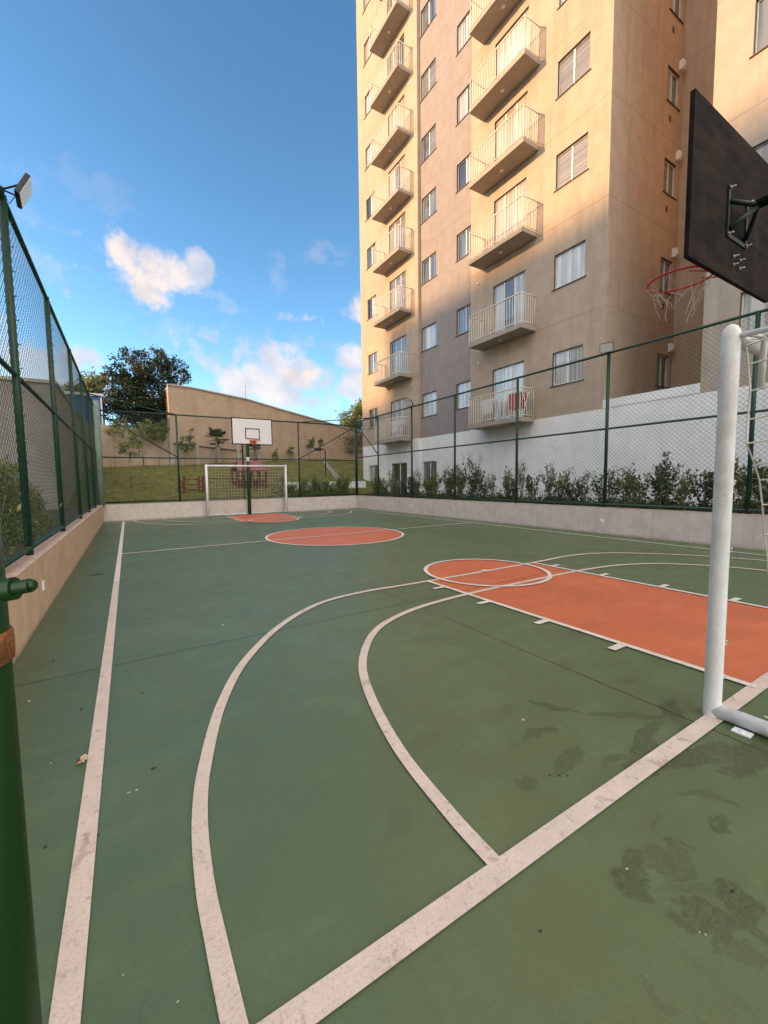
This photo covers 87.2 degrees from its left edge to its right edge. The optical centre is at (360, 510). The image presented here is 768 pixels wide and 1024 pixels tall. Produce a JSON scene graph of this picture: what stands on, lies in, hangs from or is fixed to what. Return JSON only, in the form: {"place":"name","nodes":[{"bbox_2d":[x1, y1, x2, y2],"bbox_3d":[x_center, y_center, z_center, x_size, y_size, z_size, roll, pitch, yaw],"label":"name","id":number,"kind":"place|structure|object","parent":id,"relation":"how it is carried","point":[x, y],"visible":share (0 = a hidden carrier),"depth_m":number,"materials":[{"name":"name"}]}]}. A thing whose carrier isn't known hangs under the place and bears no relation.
{"place":"outdoors","nodes":[
{"label":"outdoors","id":0,"kind":"place"},
{"bbox_2d":[4,508,84,558],"bbox_3d":[-9.499,1.060,1.602,13.037,0.550,20.150,-3,5,-30],"label":"planting bed","id":1,"kind":"object","parent":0,"point":[47,531],"depth_m":7.06,"materials":[{"name":"green plant"}]},
{"bbox_2d":[0,462,53,545],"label":"shrub","id":2,"kind":"object","parent":1,"relation":"on","point":[4,502],"visible":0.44,"depth_m":5.13,"materials":[{"name":"green plant"}]},
{"bbox_2d":[0,454,59,534],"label":"shrub","id":3,"kind":"object","parent":1,"relation":"on","point":[14,489],"visible":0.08,"depth_m":5.96,"materials":[{"name":"green plant"}]},
{"bbox_2d":[0,456,61,540],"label":"shrub","id":4,"kind":"object","parent":1,"relation":"on","point":[16,504],"visible":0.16,"depth_m":5.48,"materials":[{"name":"green plant"}]},
{"bbox_2d":[0,0,361,430],"label":"sky","id":5,"kind":"structure","parent":0,"point":[192,166],"materials":[{"name":"blue"}]},
{"bbox_2d":[68,459,389,507],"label":"grass slope","id":6,"kind":"structure","parent":0,"point":[123,492],"depth_m":19.12,"materials":[{"name":"green plant"}]},
{"bbox_2d":[101,417,128,467],"bbox_3d":[-12.635,-3.428,20.738,1.089,2.811,1.030,0,4,14],"label":"sapling","id":7,"kind":"object","parent":6,"relation":"on","point":[116,430],"visible":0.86,"depth_m":20.68,"materials":[{"name":"green plant"}]},
{"bbox_2d":[85,423,168,466],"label":"block wall","id":8,"kind":"structure","parent":6,"relation":"on","point":[125,461],"depth_m":21.68,"materials":[{"name":"beige concrete"}]},
{"bbox_2d":[115,426,148,486],"bbox_3d":[-9.418,-2.196,16.635,0.973,2.720,1.153,1,5,29],"label":"sapling","id":9,"kind":"object","parent":6,"relation":"on","point":[138,446],"visible":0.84,"depth_m":16.64,"materials":[{"name":"green plant"}]},
{"bbox_2d":[125,421,172,463],"bbox_3d":[-11.575,-3.588,21.919,2.413,2.475,1.777,-1,4,-1],"label":"flowering tree","id":10,"kind":"object","parent":6,"relation":"on","point":[149,427],"visible":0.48,"depth_m":21.75,"materials":[{"name":"green plant"}]},
{"bbox_2d":[151,419,169,466],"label":"sapling","id":11,"kind":"object","parent":6,"relation":"on","point":[160,434],"visible":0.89,"depth_m":21.61,"materials":[{"name":"green plant"}]},
{"bbox_2d":[175,426,198,466],"bbox_3d":[-9.759,-3.535,22.487,1.186,2.390,1.105,1,5,24],"label":"sapling","id":12,"kind":"object","parent":6,"relation":"on","point":[189,438],"visible":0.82,"depth_m":22.39,"materials":[{"name":"green plant"}]},
{"bbox_2d":[177,476,236,492],"bbox_3d":[-6.480,-1.087,17.217,2.459,0.770,0.130,-3,5,-30],"label":"climbing frame","id":13,"kind":"object","parent":6,"relation":"on","point":[198,484],"visible":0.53,"depth_m":16.97,"materials":[{"name":"red metal"}]},
{"bbox_2d":[204,427,229,464],"bbox_3d":[-8.272,-3.712,23.291,1.552,2.283,1.611,-3,5,-30],"label":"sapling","id":14,"kind":"object","parent":6,"relation":"on","point":[216,433],"visible":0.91,"depth_m":23.07,"materials":[{"name":"green plant"}]},
{"bbox_2d":[230,461,268,487],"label":"play tower","id":15,"kind":"structure","parent":6,"relation":"on","point":[237,471],"depth_m":18.59,"materials":[{"name":"red metal"}]},
{"bbox_2d":[169,435,358,465],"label":"boundary wall","id":16,"kind":"structure","parent":6,"relation":"on","point":[223,451],"depth_m":23.86,"materials":[{"name":"beige concrete"}]},
{"bbox_2d":[270,472,292,495],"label":"shrub","id":17,"kind":"object","parent":6,"relation":"on","point":[281,484],"visible":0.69,"depth_m":17.69,"materials":[{"name":"green plant"}]},
{"bbox_2d":[356,0,767,505],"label":"apartment tower","id":18,"kind":"structure","parent":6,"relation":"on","point":[522,182],"depth_m":12.53,"materials":[{"name":"beige paint"}]},
{"bbox_2d":[363,31,371,67],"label":"window","id":19,"kind":"structure","parent":18,"relation":"in","point":[368,42],"depth_m":20.24,"materials":[{"name":"white glass"}]},
{"bbox_2d":[366,242,375,270],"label":"window","id":20,"kind":"structure","parent":18,"relation":"in","point":[370,262],"depth_m":20.93,"materials":[{"name":"white glass"}]},
{"bbox_2d":[387,33,403,72],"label":"balcony door","id":21,"kind":"structure","parent":18,"relation":"in","point":[398,46],"depth_m":18.22,"materials":[{"name":"white glass"}]},
{"bbox_2d":[388,154,404,196],"bbox_3d":[1.707,-15.101,18.708,0.103,1.920,1.320,-3,5,-30],"label":"balcony door","id":22,"kind":"structure","parent":18,"relation":"in","point":[401,162],"depth_m":18.66,"materials":[{"name":"white glass"}]},
{"bbox_2d":[388,95,404,137],"bbox_3d":[1.668,-17.594,18.523,0.103,1.920,1.320,-3,5,-30],"label":"balcony door","id":23,"kind":"structure","parent":18,"relation":"in","point":[401,116],"depth_m":18.34,"materials":[{"name":"white metal"}]},
{"bbox_2d":[389,212,405,252],"bbox_3d":[1.746,-12.658,18.889,0.103,1.920,1.320,-3,5,-30],"label":"balcony door","id":24,"kind":"structure","parent":18,"relation":"in","point":[401,219],"depth_m":18.82,"materials":[{"name":"white glass"}]},
{"bbox_2d":[390,334,405,375],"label":"balcony door","id":25,"kind":"structure","parent":18,"relation":"in","point":[399,344],"depth_m":19.29,"materials":[{"name":"white glass"}]},
{"bbox_2d":[390,270,405,311],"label":"balcony door","id":26,"kind":"structure","parent":18,"relation":"in","point":[400,279],"depth_m":19.01,"materials":[{"name":"white glass"}]},
{"bbox_2d":[391,397,406,438],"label":"balcony door","id":27,"kind":"structure","parent":18,"relation":"in","point":[398,404],"depth_m":19.46,"materials":[{"name":"white glass"}]},
{"bbox_2d":[392,462,406,491],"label":"entrance door","id":28,"kind":"structure","parent":18,"relation":"in","point":[395,466],"depth_m":19.72,"materials":[{"name":"black glass"}]},
{"bbox_2d":[420,186,436,224],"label":"window","id":29,"kind":"structure","parent":18,"relation":"in","point":[429,201],"depth_m":17.11,"materials":[{"name":"white glass"}]},
{"bbox_2d":[420,123,436,165],"bbox_3d":[2.874,-15.375,16.900,0.135,1.025,1.060,-3,5,-30],"label":"window","id":30,"kind":"structure","parent":18,"relation":"in","point":[428,147],"depth_m":16.95,"materials":[{"name":"white glass"}]},
{"bbox_2d":[420,57,436,102],"bbox_3d":[2.834,-17.868,16.716,0.135,1.025,1.060,-3,5,-30],"label":"window","id":31,"kind":"structure","parent":18,"relation":"in","point":[428,79],"depth_m":16.77,"materials":[{"name":"white metal"}]},
{"bbox_2d":[420,0,436,38],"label":"window","id":32,"kind":"structure","parent":18,"relation":"in","point":[428,13],"depth_m":16.62,"materials":[{"name":"white glass"}]},
{"bbox_2d":[421,391,436,417],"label":"window","id":33,"kind":"structure","parent":18,"relation":"in","point":[430,396],"depth_m":17.76,"materials":[{"name":"white glass"}]},
{"bbox_2d":[421,322,436,352],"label":"window","id":34,"kind":"structure","parent":18,"relation":"in","point":[428,332],"depth_m":17.57,"materials":[{"name":"white glass"}]},
{"bbox_2d":[421,251,436,285],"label":"window","id":35,"kind":"structure","parent":18,"relation":"in","point":[429,264],"depth_m":17.34,"materials":[{"name":"white glass"}]},
{"bbox_2d":[424,461,436,483],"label":"window","id":36,"kind":"structure","parent":18,"relation":"in","point":[429,463],"depth_m":18.01,"materials":[{"name":"grey glass"}]},
{"bbox_2d":[456,380,469,409],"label":"window","id":37,"kind":"structure","parent":18,"relation":"in","point":[464,386],"depth_m":15.99,"materials":[{"name":"white glass"}]},
{"bbox_2d":[455,303,470,336],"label":"window","id":38,"kind":"structure","parent":18,"relation":"in","point":[463,314],"depth_m":15.76,"materials":[{"name":"white glass"}]},
{"bbox_2d":[455,225,470,262],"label":"window","id":39,"kind":"structure","parent":18,"relation":"in","point":[463,237],"depth_m":15.56,"materials":[{"name":"white glass"}]},
{"bbox_2d":[455,152,470,193],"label":"window","id":40,"kind":"structure","parent":18,"relation":"in","point":[463,168],"depth_m":15.37,"materials":[{"name":"white glass"}]},
{"bbox_2d":[455,81,471,126],"bbox_3d":[3.956,-15.253,15.029,0.135,1.025,1.060,-3,5,-30],"label":"window","id":41,"kind":"structure","parent":18,"relation":"in","point":[463,100],"depth_m":15.19,"materials":[{"name":"white glass"}]},
{"bbox_2d":[455,7,471,56],"bbox_3d":[3.917,-17.746,14.845,0.135,1.025,1.060,-3,5,-30],"label":"window","id":42,"kind":"structure","parent":18,"relation":"in","point":[463,36],"depth_m":15.02,"materials":[{"name":"white metal"}]},
{"bbox_2d":[492,360,523,420],"bbox_3d":[5.108,-4.030,13.918,0.103,1.920,1.320,-3,5,-30],"label":"balcony door","id":43,"kind":"structure","parent":18,"relation":"in","point":[514,370],"depth_m":14.00,"materials":[{"name":"white glass"}]},
{"bbox_2d":[493,270,524,333],"bbox_3d":[5.062,-6.892,13.706,0.103,1.920,1.320,-3,5,-30],"label":"balcony door","id":44,"kind":"structure","parent":18,"relation":"in","point":[515,284],"depth_m":13.73,"materials":[{"name":"white glass"}]},
{"bbox_2d":[494,177,526,243],"bbox_3d":[5.017,-9.734,13.496,0.103,1.920,1.320,-3,5,-30],"label":"balcony door","id":45,"kind":"structure","parent":18,"relation":"in","point":[520,188],"depth_m":13.50,"materials":[{"name":"white glass"}]},
{"bbox_2d":[494,90,527,161],"bbox_3d":[4.976,-12.296,13.306,0.103,1.920,1.320,-3,5,-30],"label":"balcony door","id":46,"kind":"structure","parent":18,"relation":"in","point":[524,98],"depth_m":13.29,"materials":[{"name":"white metal"}]},
{"bbox_2d":[495,5,528,79],"bbox_3d":[4.937,-14.739,13.125,0.103,1.920,1.320,-3,5,-30],"label":"balcony door","id":47,"kind":"structure","parent":18,"relation":"in","point":[502,51],"depth_m":13.12,"materials":[{"name":"white glass"}]},
{"bbox_2d":[550,344,583,387],"bbox_3d":[6.173,-4.294,12.006,0.135,1.025,1.060,-3,5,-30],"label":"window","id":48,"kind":"structure","parent":18,"relation":"in","point":[575,353],"depth_m":12.02,"materials":[{"name":"white glass"}]},
{"bbox_2d":[552,239,585,291],"bbox_3d":[6.127,-7.156,11.794,0.135,1.025,1.060,-3,5,-30],"label":"window","id":49,"kind":"structure","parent":18,"relation":"in","point":[569,265],"depth_m":11.81,"materials":[{"name":"white metal"}]},
{"bbox_2d":[553,132,588,192],"bbox_3d":[6.082,-9.998,11.584,0.135,1.025,1.060,-3,5,-30],"label":"window","id":50,"kind":"structure","parent":18,"relation":"in","point":[571,162],"depth_m":11.60,"materials":[{"name":"white metal"}]},
{"bbox_2d":[555,30,590,100],"bbox_3d":[6.041,-12.560,11.394,0.135,1.025,1.060,-3,5,-30],"label":"window","id":51,"kind":"structure","parent":18,"relation":"in","point":[575,64],"depth_m":11.40,"materials":[{"name":"white metal"}]},
{"bbox_2d":[655,353,668,388],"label":"window","id":52,"kind":"structure","parent":18,"relation":"in","point":[659,369],"depth_m":12.75,"materials":[{"name":"grey glass"}]},
{"bbox_2d":[659,257,672,295],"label":"window","id":53,"kind":"structure","parent":18,"relation":"in","point":[665,264],"depth_m":12.53,"materials":[{"name":"grey glass"}]},
{"bbox_2d":[663,157,676,200],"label":"window","id":54,"kind":"structure","parent":18,"relation":"in","point":[669,166],"depth_m":12.31,"materials":[{"name":"glass"}]},
{"bbox_2d":[666,64,680,111],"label":"window","id":55,"kind":"structure","parent":18,"relation":"in","point":[673,77],"depth_m":12.11,"materials":[{"name":"glass"}]},
{"bbox_2d":[669,0,683,24],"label":"window","id":56,"kind":"structure","parent":18,"relation":"in","point":[675,5],"depth_m":11.99,"materials":[{"name":"white glass"}]},
{"bbox_2d":[739,292,767,333],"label":"window","id":57,"kind":"structure","parent":18,"relation":"in","point":[748,304],"depth_m":8.51,"materials":[{"name":"white glass"}]},
{"bbox_2d":[749,0,767,58],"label":"window","id":58,"kind":"structure","parent":18,"relation":"in","point":[761,8],"depth_m":8.15,"materials":[{"name":"white metal"}]},
{"bbox_2d":[753,139,767,162],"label":"window","id":59,"kind":"structure","parent":18,"relation":"in","point":[761,148],"depth_m":8.21,"materials":[{"name":"white metal"}]},
{"bbox_2d":[13,508,767,1023],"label":"court floor","id":60,"kind":"structure","parent":0,"point":[335,838],"depth_m":1.66,"materials":[{"name":"green paint"}]},
{"bbox_2d":[0,511,42,1023],"bbox_3d":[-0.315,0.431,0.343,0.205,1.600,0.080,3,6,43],"label":"metal gate","id":61,"kind":"structure","parent":60,"relation":"on","point":[20,1000],"depth_m":0.38,"materials":[{"name":"green metal"}]},
{"bbox_2d":[5,505,103,663],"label":"wall","id":62,"kind":"structure","parent":60,"relation":"on","point":[49,565],"depth_m":4.14,"materials":[{"name":"beige concrete"}]},
{"bbox_2d":[0,186,175,567],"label":"chain link fence","id":63,"kind":"object","parent":62,"relation":"on","point":[7,219],"visible":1,"depth_m":4.91,"materials":[{"name":"green metal"}]},
{"bbox_2d":[1,172,32,208],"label":"floodlight","id":64,"kind":"object","parent":63,"relation":"attached to","point":[22,193],"visible":0.91,"depth_m":3.66,"materials":[{"name":"black paint"}]},
{"bbox_2d":[103,495,356,521],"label":"wall","id":65,"kind":"structure","parent":60,"relation":"on","point":[135,511],"depth_m":15.27,"materials":[{"name":"beige concrete"}]},
{"bbox_2d":[100,409,356,503],"bbox_3d":[-4.473,-2.007,15.844,9.879,3.185,0.083,-3,5,-30],"label":"chain link fence","id":66,"kind":"object","parent":65,"relation":"on","point":[299,495],"visible":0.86,"depth_m":15.27,"materials":[{"name":"green metal"}]},
{"bbox_2d":[205,464,287,516],"bbox_3d":[-4.401,-0.802,15.633,3.104,1.930,0.395,-3,5,-30],"label":"goal","id":67,"kind":"object","parent":60,"relation":"on","point":[208,494],"visible":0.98,"depth_m":15.61,"materials":[{"name":"white paint"}]},
{"bbox_2d":[231,417,272,514],"bbox_3d":[-3.975,-1.604,15.035,1.163,3.605,1.134,0,4,10],"label":"basketball hoop","id":68,"kind":"object","parent":60,"relation":"on","point":[247,432],"visible":1,"depth_m":14.90,"materials":[{"name":"white wood"}]},
{"bbox_2d":[49,553,767,1023],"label":"court lines","id":69,"kind":"object","parent":60,"relation":"on","point":[323,997],"visible":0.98,"depth_m":1.32,"materials":[{"name":"white paint"}]},
{"bbox_2d":[114,509,767,687],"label":"court lines","id":70,"kind":"object","parent":60,"relation":"on","point":[619,645],"visible":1,"depth_m":4.78,"materials":[{"name":"white paint"}]},
{"bbox_2d":[229,513,767,682],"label":"orange court paint","id":71,"kind":"object","parent":60,"relation":"on","point":[667,622],"visible":0.96,"depth_m":3.94,"materials":[{"name":"orange paint"}]},
{"bbox_2d":[357,495,767,550],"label":"wall","id":72,"kind":"structure","parent":60,"relation":"on","point":[693,527],"depth_m":8.98,"materials":[{"name":"grey concrete"}]},
{"bbox_2d":[299,308,767,513],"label":"chain link fence","id":73,"kind":"object","parent":72,"relation":"on","point":[751,429],"visible":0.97,"depth_m":8.96,"materials":[{"name":"green metal"}]},
{"bbox_2d":[647,88,767,321],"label":"basketball hoop","id":74,"kind":"object","parent":60,"relation":"on","point":[726,227],"visible":1,"depth_m":2.96,"materials":[{"name":"black wood"}]},
{"bbox_2d":[702,324,767,738],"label":"goal","id":75,"kind":"object","parent":60,"relation":"on","point":[734,340],"visible":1,"depth_m":1.99,"materials":[{"name":"white paint"}]},
{"bbox_2d":[481,398,499,421],"bbox_3d":[4.523,-3.465,14.079,0.319,0.813,0.640,-3,5,-30],"label":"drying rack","id":76,"kind":"object","parent":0,"point":[483,408],"visible":0.53,"depth_m":13.94,"materials":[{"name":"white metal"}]},
{"bbox_2d":[507,391,528,417],"bbox_3d":[5.097,-3.400,13.085,0.320,0.813,0.640,-3,5,-30],"label":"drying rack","id":77,"kind":"object","parent":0,"point":[514,407],"visible":0.54,"depth_m":12.96,"materials":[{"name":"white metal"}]},
{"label":"right planting bed","id":78,"kind":"structure","parent":0,"visible":0},
{"bbox_2d":[276,481,365,490],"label":"white wall","id":79,"kind":"structure","parent":78,"relation":"on","point":[361,484],"depth_m":20.35,"materials":[{"name":"paint"}]},
{"bbox_2d":[421,468,445,498],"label":"shrub","id":80,"kind":"object","parent":78,"relation":"on","point":[434,484],"visible":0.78,"depth_m":14.30,"materials":[{"name":"green plant"}]},
{"bbox_2d":[437,465,457,499],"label":"shrub","id":81,"kind":"object","parent":78,"relation":"on","point":[445,482],"visible":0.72,"depth_m":13.80,"materials":[{"name":"green plant"}]},
{"bbox_2d":[449,465,470,499],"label":"shrub","id":82,"kind":"object","parent":78,"relation":"on","point":[459,483],"visible":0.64,"depth_m":13.16,"materials":[{"name":"green plant"}]},
{"bbox_2d":[460,454,481,500],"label":"shrub","id":83,"kind":"object","parent":78,"relation":"on","point":[471,477],"visible":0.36,"depth_m":13.02,"materials":[{"name":"green plant"}]},
{"bbox_2d":[459,469,488,500],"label":"shrub","id":84,"kind":"object","parent":78,"relation":"on","point":[474,487],"visible":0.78,"depth_m":12.66,"materials":[{"name":"green plant"}]},
{"bbox_2d":[511,460,526,502],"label":"shrub","id":85,"kind":"object","parent":78,"relation":"on","point":[520,484],"visible":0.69,"depth_m":11.13,"materials":[{"name":"green plant"}]},
{"bbox_2d":[517,473,546,503],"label":"shrub","id":86,"kind":"object","parent":78,"relation":"on","point":[528,479],"visible":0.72,"depth_m":10.82,"materials":[{"name":"green plant"}]},
{"bbox_2d":[539,461,555,503],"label":"shrub","id":87,"kind":"object","parent":78,"relation":"on","point":[549,486],"visible":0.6,"depth_m":10.82,"materials":[{"name":"green plant"}]},
{"bbox_2d":[544,467,573,504],"bbox_3d":[5.186,-0.627,10.617,0.860,1.102,0.968,1,5,20],"label":"shrub","id":88,"kind":"object","parent":78,"relation":"on","point":[563,484],"visible":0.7,"depth_m":10.53,"materials":[{"name":"green plant"}]},
{"bbox_2d":[363,480,767,514],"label":"ground cover","id":89,"kind":"object","parent":78,"relation":"on","point":[539,499],"visible":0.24,"depth_m":10.24,"materials":[{"name":"green plant"}]},
{"bbox_2d":[563,481,586,501],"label":"shrub","id":90,"kind":"object","parent":78,"relation":"on","point":[569,491],"visible":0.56,"depth_m":10.21,"materials":[{"name":"green plant"}]},
{"bbox_2d":[567,468,598,502],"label":"shrub","id":91,"kind":"object","parent":78,"relation":"on","point":[579,487],"visible":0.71,"depth_m":9.87,"materials":[{"name":"green plant"}]},
{"bbox_2d":[590,469,613,502],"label":"shrub","id":92,"kind":"object","parent":78,"relation":"on","point":[599,489],"visible":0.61,"depth_m":9.62,"materials":[{"name":"green plant"}]},
{"bbox_2d":[590,465,625,506],"bbox_3d":[5.778,-0.531,9.343,0.865,1.079,0.988,0,4,7],"label":"shrub","id":93,"kind":"object","parent":78,"relation":"on","point":[610,487],"visible":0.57,"depth_m":9.23,"materials":[{"name":"green plant"}]},
{"bbox_2d":[608,463,639,507],"bbox_3d":[5.881,-0.503,8.890,0.859,1.087,0.764,-1,4,0],"label":"shrub","id":94,"kind":"object","parent":78,"relation":"on","point":[619,481],"visible":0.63,"depth_m":8.82,"materials":[{"name":"green plant"}]},
{"bbox_2d":[621,466,653,508],"bbox_3d":[5.969,-0.444,8.547,0.864,1.010,0.972,2,5,32],"label":"shrub","id":95,"kind":"object","parent":78,"relation":"on","point":[636,486],"visible":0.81,"depth_m":8.58,"materials":[{"name":"green plant"}]},
{"bbox_2d":[649,451,671,509],"bbox_3d":[6.274,-0.573,8.288,0.488,1.298,0.472,-3,5,-30],"label":"shrub","id":96,"kind":"object","parent":78,"relation":"on","point":[666,465],"visible":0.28,"depth_m":8.24,"materials":[{"name":"green plant"}]},
{"bbox_2d":[633,461,689,509],"bbox_3d":[6.175,-0.451,8.286,0.956,1.093,0.784,1,5,28],"label":"shrub","id":97,"kind":"object","parent":78,"relation":"on","point":[659,488],"visible":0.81,"depth_m":8.15,"materials":[{"name":"green plant"}]},
{"bbox_2d":[658,469,697,510],"bbox_3d":[6.420,-0.371,8.043,0.968,0.918,0.860,0,4,11],"label":"shrub","id":98,"kind":"object","parent":78,"relation":"on","point":[680,493],"visible":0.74,"depth_m":7.93,"materials":[{"name":"green plant"}]},
{"bbox_2d":[674,469,736,510],"bbox_3d":[6.770,-0.355,7.860,1.008,0.930,0.826,0,4,16],"label":"shrub","id":99,"kind":"object","parent":78,"relation":"on","point":[705,490],"visible":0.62,"depth_m":7.94,"materials":[{"name":"green plant"}]},
{"bbox_2d":[732,449,767,513],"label":"shrub","id":100,"kind":"object","parent":78,"relation":"on","point":[741,485],"visible":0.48,"depth_m":7.09,"materials":[{"name":"green plant"}]},
{"bbox_2d":[741,465,767,514],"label":"shrub","id":101,"kind":"object","parent":78,"relation":"on","point":[763,476],"visible":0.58,"depth_m":6.87,"materials":[{"name":"green plant"}]},
{"label":"ground","id":102,"kind":"structure","parent":0,"visible":0},
{"bbox_2d":[0,375,84,509],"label":"neighbour house","id":103,"kind":"structure","parent":102,"relation":"on","point":[38,442],"depth_m":12.24,"materials":[{"name":"concrete"}]},
{"bbox_2d":[64,391,104,424],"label":"blue shed","id":104,"kind":"structure","parent":102,"relation":"on","point":[101,402],"depth_m":21.97,"materials":[{"name":"white metal"}]},
{"bbox_2d":[59,367,111,393],"bbox_3d":[-18.418,-5.490,27.200,3.290,8.218,2.605,-1,4,-7],"label":"bushy tree","id":105,"kind":"object","parent":102,"relation":"on","point":[88,380],"visible":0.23,"depth_m":26.82,"materials":[{"name":"green plant"}]},
{"bbox_2d":[93,344,191,431],"bbox_3d":[-13.686,-5.926,25.778,5.768,9.148,4.642,-3,5,-30],"label":"broadleaf tree","id":106,"kind":"object","parent":102,"relation":"on","point":[141,380],"visible":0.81,"depth_m":24.89,"materials":[{"name":"green plant"}]},
{"bbox_2d":[165,384,362,464],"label":"warehouse","id":107,"kind":"structure","parent":102,"relation":"on","point":[184,400],"depth_m":25.68,"materials":[{"name":"concrete"}]},
{"bbox_2d":[335,397,362,429],"bbox_3d":[-0.342,-6.164,35.320,4.106,7.795,3.844,-3,5,-30],"label":"bushy tree","id":108,"kind":"object","parent":102,"relation":"on","point":[356,409],"visible":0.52,"depth_m":34.55,"materials":[{"name":"green plant"}]},
{"bbox_2d":[339,422,362,452],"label":"conifer tree","id":109,"kind":"object","parent":102,"relation":"on","point":[351,427],"visible":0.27,"depth_m":29.81,"materials":[{"name":"green plant"}]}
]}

